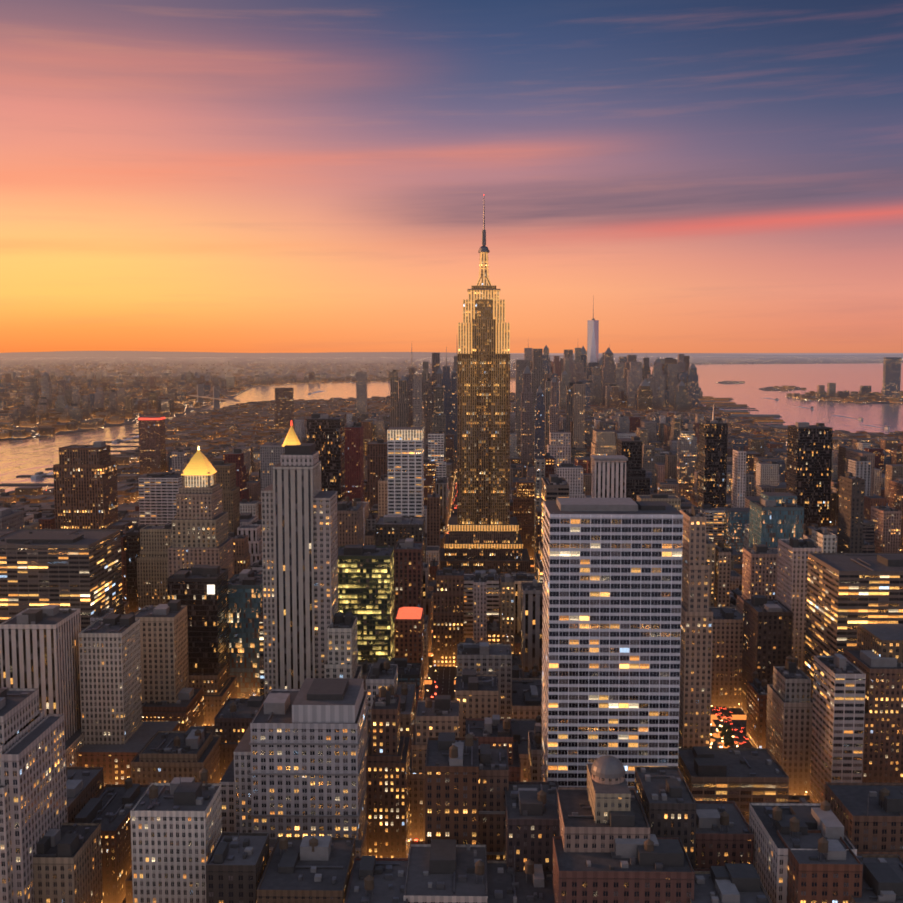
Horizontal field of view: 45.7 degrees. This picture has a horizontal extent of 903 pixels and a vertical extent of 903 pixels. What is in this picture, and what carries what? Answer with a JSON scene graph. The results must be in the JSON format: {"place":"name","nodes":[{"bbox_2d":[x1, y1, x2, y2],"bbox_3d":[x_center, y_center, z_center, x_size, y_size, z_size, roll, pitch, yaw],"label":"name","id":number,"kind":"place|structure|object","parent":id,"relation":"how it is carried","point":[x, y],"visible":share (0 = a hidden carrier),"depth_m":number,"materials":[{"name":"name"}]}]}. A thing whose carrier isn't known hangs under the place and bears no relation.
{"place":"outdoors","nodes":[
{"label":"outdoors","id":0,"kind":"place"},
{"bbox_2d":[0,351,613,357],"bbox_3d":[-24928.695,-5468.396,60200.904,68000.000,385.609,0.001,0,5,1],"label":"distant hills","id":1,"kind":"structure","parent":0,"point":[104,354],"depth_m":59996.36,"materials":[{"name":"grey"}]},
{"bbox_2d":[43,405,739,843],"bbox_3d":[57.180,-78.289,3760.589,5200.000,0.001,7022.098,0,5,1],"label":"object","id":2,"kind":"structure","parent":0,"point":[445,683],"depth_m":888.10,"materials":[{"name":"concrete"}]},
{"bbox_2d":[53,445,512,615],"bbox_3d":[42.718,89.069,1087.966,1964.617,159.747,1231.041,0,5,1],"label":"buildings","id":3,"kind":"structure","parent":2,"relation":"on","point":[85,489],"depth_m":1229.18,"materials":[{"name":"concrete"}]},
{"bbox_2d":[0,460,691,741],"bbox_3d":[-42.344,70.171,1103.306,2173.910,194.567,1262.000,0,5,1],"label":"buildings","id":4,"kind":"structure","parent":2,"relation":"on","point":[42,655],"depth_m":702.23,"materials":[{"name":"grey concrete"}]},
{"bbox_2d":[338,546,393,662],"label":"glass building","id":5,"kind":"structure","parent":2,"relation":"on","point":[366,589],"depth_m":796.43,"materials":[{"name":"yellow glass"}]},
{"bbox_2d":[131,497,745,747],"bbox_3d":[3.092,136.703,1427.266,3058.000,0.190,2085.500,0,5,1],"label":"billboard","id":6,"kind":"object","parent":2,"relation":"on","point":[734,717],"depth_m":786.08},
{"bbox_2d":[440,531,530,572],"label":"building setbacks","id":7,"kind":"object","parent":2,"relation":"on","point":[474,559],"visible":0.46,"depth_m":1300.76,"materials":[{"name":"brown stone"}]},
{"bbox_2d":[396,607,422,618],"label":"red roof","id":8,"kind":"object","parent":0,"point":[409,612],"visible":1,"depth_m":815.97,"materials":[{"name":"red"}]},
{"bbox_2d":[0,400,833,902],"bbox_3d":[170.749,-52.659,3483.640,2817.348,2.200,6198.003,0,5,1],"label":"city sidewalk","id":9,"kind":"structure","parent":0,"point":[428,688],"depth_m":861.01,"materials":[{"name":"grey concrete"}]},
{"bbox_2d":[46,483,744,840],"bbox_3d":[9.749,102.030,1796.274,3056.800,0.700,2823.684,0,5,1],"label":"tail lamp","id":10,"kind":"object","parent":9,"relation":"on","point":[714,709],"visible":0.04,"depth_m":786.08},
{"bbox_2d":[0,432,856,902],"bbox_3d":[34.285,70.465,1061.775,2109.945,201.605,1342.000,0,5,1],"label":"buildings","id":11,"kind":"structure","parent":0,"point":[172,848],"depth_m":490.08,"materials":[{"name":"concrete"}]},
{"bbox_2d":[0,433,865,802],"bbox_3d":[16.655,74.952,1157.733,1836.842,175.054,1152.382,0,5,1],"label":"buildings","id":12,"kind":"structure","parent":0,"point":[838,711],"depth_m":955.50,"materials":[{"name":"grey concrete"}]},
{"bbox_2d":[0,356,902,902],"bbox_3d":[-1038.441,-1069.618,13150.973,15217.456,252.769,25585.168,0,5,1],"label":"buildings","id":13,"kind":"structure","parent":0,"point":[872,830],"depth_m":561.72,"materials":[{"name":"brick"}]},
{"bbox_2d":[138,195,484,425],"bbox_3d":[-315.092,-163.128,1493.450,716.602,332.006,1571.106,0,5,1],"label":"red rooftop lights","id":14,"kind":"object","parent":13,"relation":"on","point":[164,417],"visible":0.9,"depth_m":2255.81},
{"bbox_2d":[0,358,902,896],"bbox_3d":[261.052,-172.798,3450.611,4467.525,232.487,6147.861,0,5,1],"label":"rooftops","id":15,"kind":"object","parent":13,"relation":"on","point":[878,878],"visible":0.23,"depth_m":542.97,"materials":[{"name":"grey concrete"}]},
{"bbox_2d":[181,426,299,474],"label":"pyramid roofs","id":16,"kind":"object","parent":15,"relation":"on","point":[199,463],"visible":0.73,"depth_m":912.76,"materials":[{"name":"gold metal"}]},
{"bbox_2d":[0,361,902,902],"bbox_3d":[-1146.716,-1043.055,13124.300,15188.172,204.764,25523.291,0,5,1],"label":"buildings","id":17,"kind":"structure","parent":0,"point":[710,653],"depth_m":717.13,"materials":[{"name":"concrete"}]},
{"bbox_2d":[207,585,214,593],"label":"sign lamp","id":18,"kind":"object","parent":17,"relation":"on","point":[210,589],"visible":1,"depth_m":776.58,"materials":[{"name":"white"}]},
{"bbox_2d":[185,427,423,486],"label":"illuminated building tops","id":19,"kind":"object","parent":17,"relation":"on","point":[405,433],"visible":0.77,"depth_m":1145.29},
{"bbox_2d":[0,384,902,902],"bbox_3d":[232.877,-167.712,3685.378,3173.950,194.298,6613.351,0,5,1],"label":"rooftop structures","id":20,"kind":"object","parent":17,"relation":"on","point":[830,826],"visible":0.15,"depth_m":522.21,"materials":[{"name":"grey concrete"}]},
{"bbox_2d":[198,446,806,840],"bbox_3d":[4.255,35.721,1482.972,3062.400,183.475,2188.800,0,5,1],"label":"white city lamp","id":21,"kind":"object","parent":17,"relation":"on","point":[711,705],"visible":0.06,"depth_m":751.75,"materials":[{"name":"white"}]},
{"bbox_2d":[0,348,902,504],"bbox_3d":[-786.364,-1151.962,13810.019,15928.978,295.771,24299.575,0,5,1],"label":"city","id":22,"kind":"object","parent":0,"point":[417,389],"visible":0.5,"depth_m":3757.13},
{"bbox_2d":[30,345,698,778],"bbox_3d":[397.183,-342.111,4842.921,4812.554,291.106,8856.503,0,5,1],"label":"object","id":23,"kind":"object","parent":22,"relation":"on","point":[608,767],"visible":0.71,"depth_m":450.60,"materials":[{"name":"metal"}]},
{"bbox_2d":[0,477,902,824],"bbox_3d":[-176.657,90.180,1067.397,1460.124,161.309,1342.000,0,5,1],"label":"buildings","id":24,"kind":"structure","parent":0,"point":[846,595],"depth_m":748.91,"materials":[{"name":"concrete"}]},
{"bbox_2d":[0,353,902,491],"bbox_3d":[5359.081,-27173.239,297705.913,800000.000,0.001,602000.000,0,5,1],"label":"water","id":25,"kind":"structure","parent":0,"point":[30,456],"depth_m":6046.84,"materials":[{"name":"liquid"}]},
{"bbox_2d":[34,417,832,678],"bbox_3d":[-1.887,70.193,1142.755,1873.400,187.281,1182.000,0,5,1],"label":"skyscrapers","id":26,"kind":"structure","parent":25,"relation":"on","point":[809,464],"depth_m":1351.85,"materials":[{"name":"concrete"}]},
{"bbox_2d":[0,209,902,902],"bbox_3d":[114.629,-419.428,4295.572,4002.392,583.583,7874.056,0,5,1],"label":"city","id":27,"kind":"object","parent":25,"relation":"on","point":[611,615],"depth_m":520.87},
{"bbox_2d":[444,252,522,548],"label":"illuminated tower facade","id":28,"kind":"object","parent":27,"relation":"on","point":[465,337],"visible":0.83,"depth_m":1288.20,"materials":[{"name":"beige stone"}]},
{"bbox_2d":[31,393,889,478],"bbox_3d":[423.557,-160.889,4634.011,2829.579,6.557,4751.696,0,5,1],"label":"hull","id":29,"kind":"object","parent":25,"relation":"on","point":[36,476],"visible":0.71,"depth_m":3206.86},
{"bbox_2d":[47,391,883,474],"bbox_3d":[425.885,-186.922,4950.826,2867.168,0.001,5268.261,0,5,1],"label":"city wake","id":30,"kind":"object","parent":25,"relation":"on","point":[322,391],"visible":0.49,"depth_m":4389.84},
{"bbox_2d":[457,286,509,524],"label":"skyscraper shaft","id":31,"kind":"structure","parent":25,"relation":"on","point":[483,454],"depth_m":1292.42,"materials":[{"name":"beige stone"}]},
{"bbox_2d":[0,357,902,439],"bbox_3d":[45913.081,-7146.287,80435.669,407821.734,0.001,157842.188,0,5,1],"label":"brooklyn ground","id":32,"kind":"structure","parent":0,"point":[54,362],"depth_m":25575.15,"materials":[{"name":"grey"}]},
{"bbox_2d":[0,353,902,502],"bbox_3d":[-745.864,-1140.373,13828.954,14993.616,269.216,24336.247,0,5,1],"label":"buildings","id":33,"kind":"structure","parent":32,"relation":"on","point":[891,375],"depth_m":4846.54,"materials":[{"name":"grey concrete"}]},
{"bbox_2d":[587,320,598,367],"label":"skyscraper","id":34,"kind":"structure","parent":32,"relation":"on","point":[592,340],"depth_m":5924.74,"materials":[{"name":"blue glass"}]},
{"bbox_2d":[0,0,902,352],"label":"sky","id":35,"kind":"structure","parent":0,"point":[220,176],"materials":[{"name":"orange"}]},
{"bbox_2d":[228,492,803,699],"bbox_3d":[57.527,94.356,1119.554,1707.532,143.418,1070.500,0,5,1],"label":"glass building","id":36,"kind":"structure","parent":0,"point":[769,527],"depth_m":824.67,"materials":[{"name":"black glass"}]},
{"bbox_2d":[715,381,744,383],"bbox_3d":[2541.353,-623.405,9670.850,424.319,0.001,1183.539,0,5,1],"label":"island","id":37,"kind":"structure","parent":0,"point":[732,382],"depth_m":9649.37,"materials":[{"name":"grey"}]},
{"bbox_2d":[573,353,902,356],"bbox_3d":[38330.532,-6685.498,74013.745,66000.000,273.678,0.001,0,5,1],"label":"horizon ridge","id":38,"kind":"structure","parent":0,"point":[719,355],"depth_m":74354.86,"materials":[{"name":"grey"}]},
{"bbox_2d":[760,387,801,390],"bbox_3d":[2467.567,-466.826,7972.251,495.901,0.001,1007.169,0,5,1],"label":"island","id":39,"kind":"structure","parent":0,"point":[776,389],"depth_m":7812.14,"materials":[{"name":"grey"}]},
{"bbox_2d":[786,395,902,403],"bbox_3d":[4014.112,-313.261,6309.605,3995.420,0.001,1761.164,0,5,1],"label":"shoreline","id":40,"kind":"structure","parent":0,"point":[887,402],"depth_m":5896.36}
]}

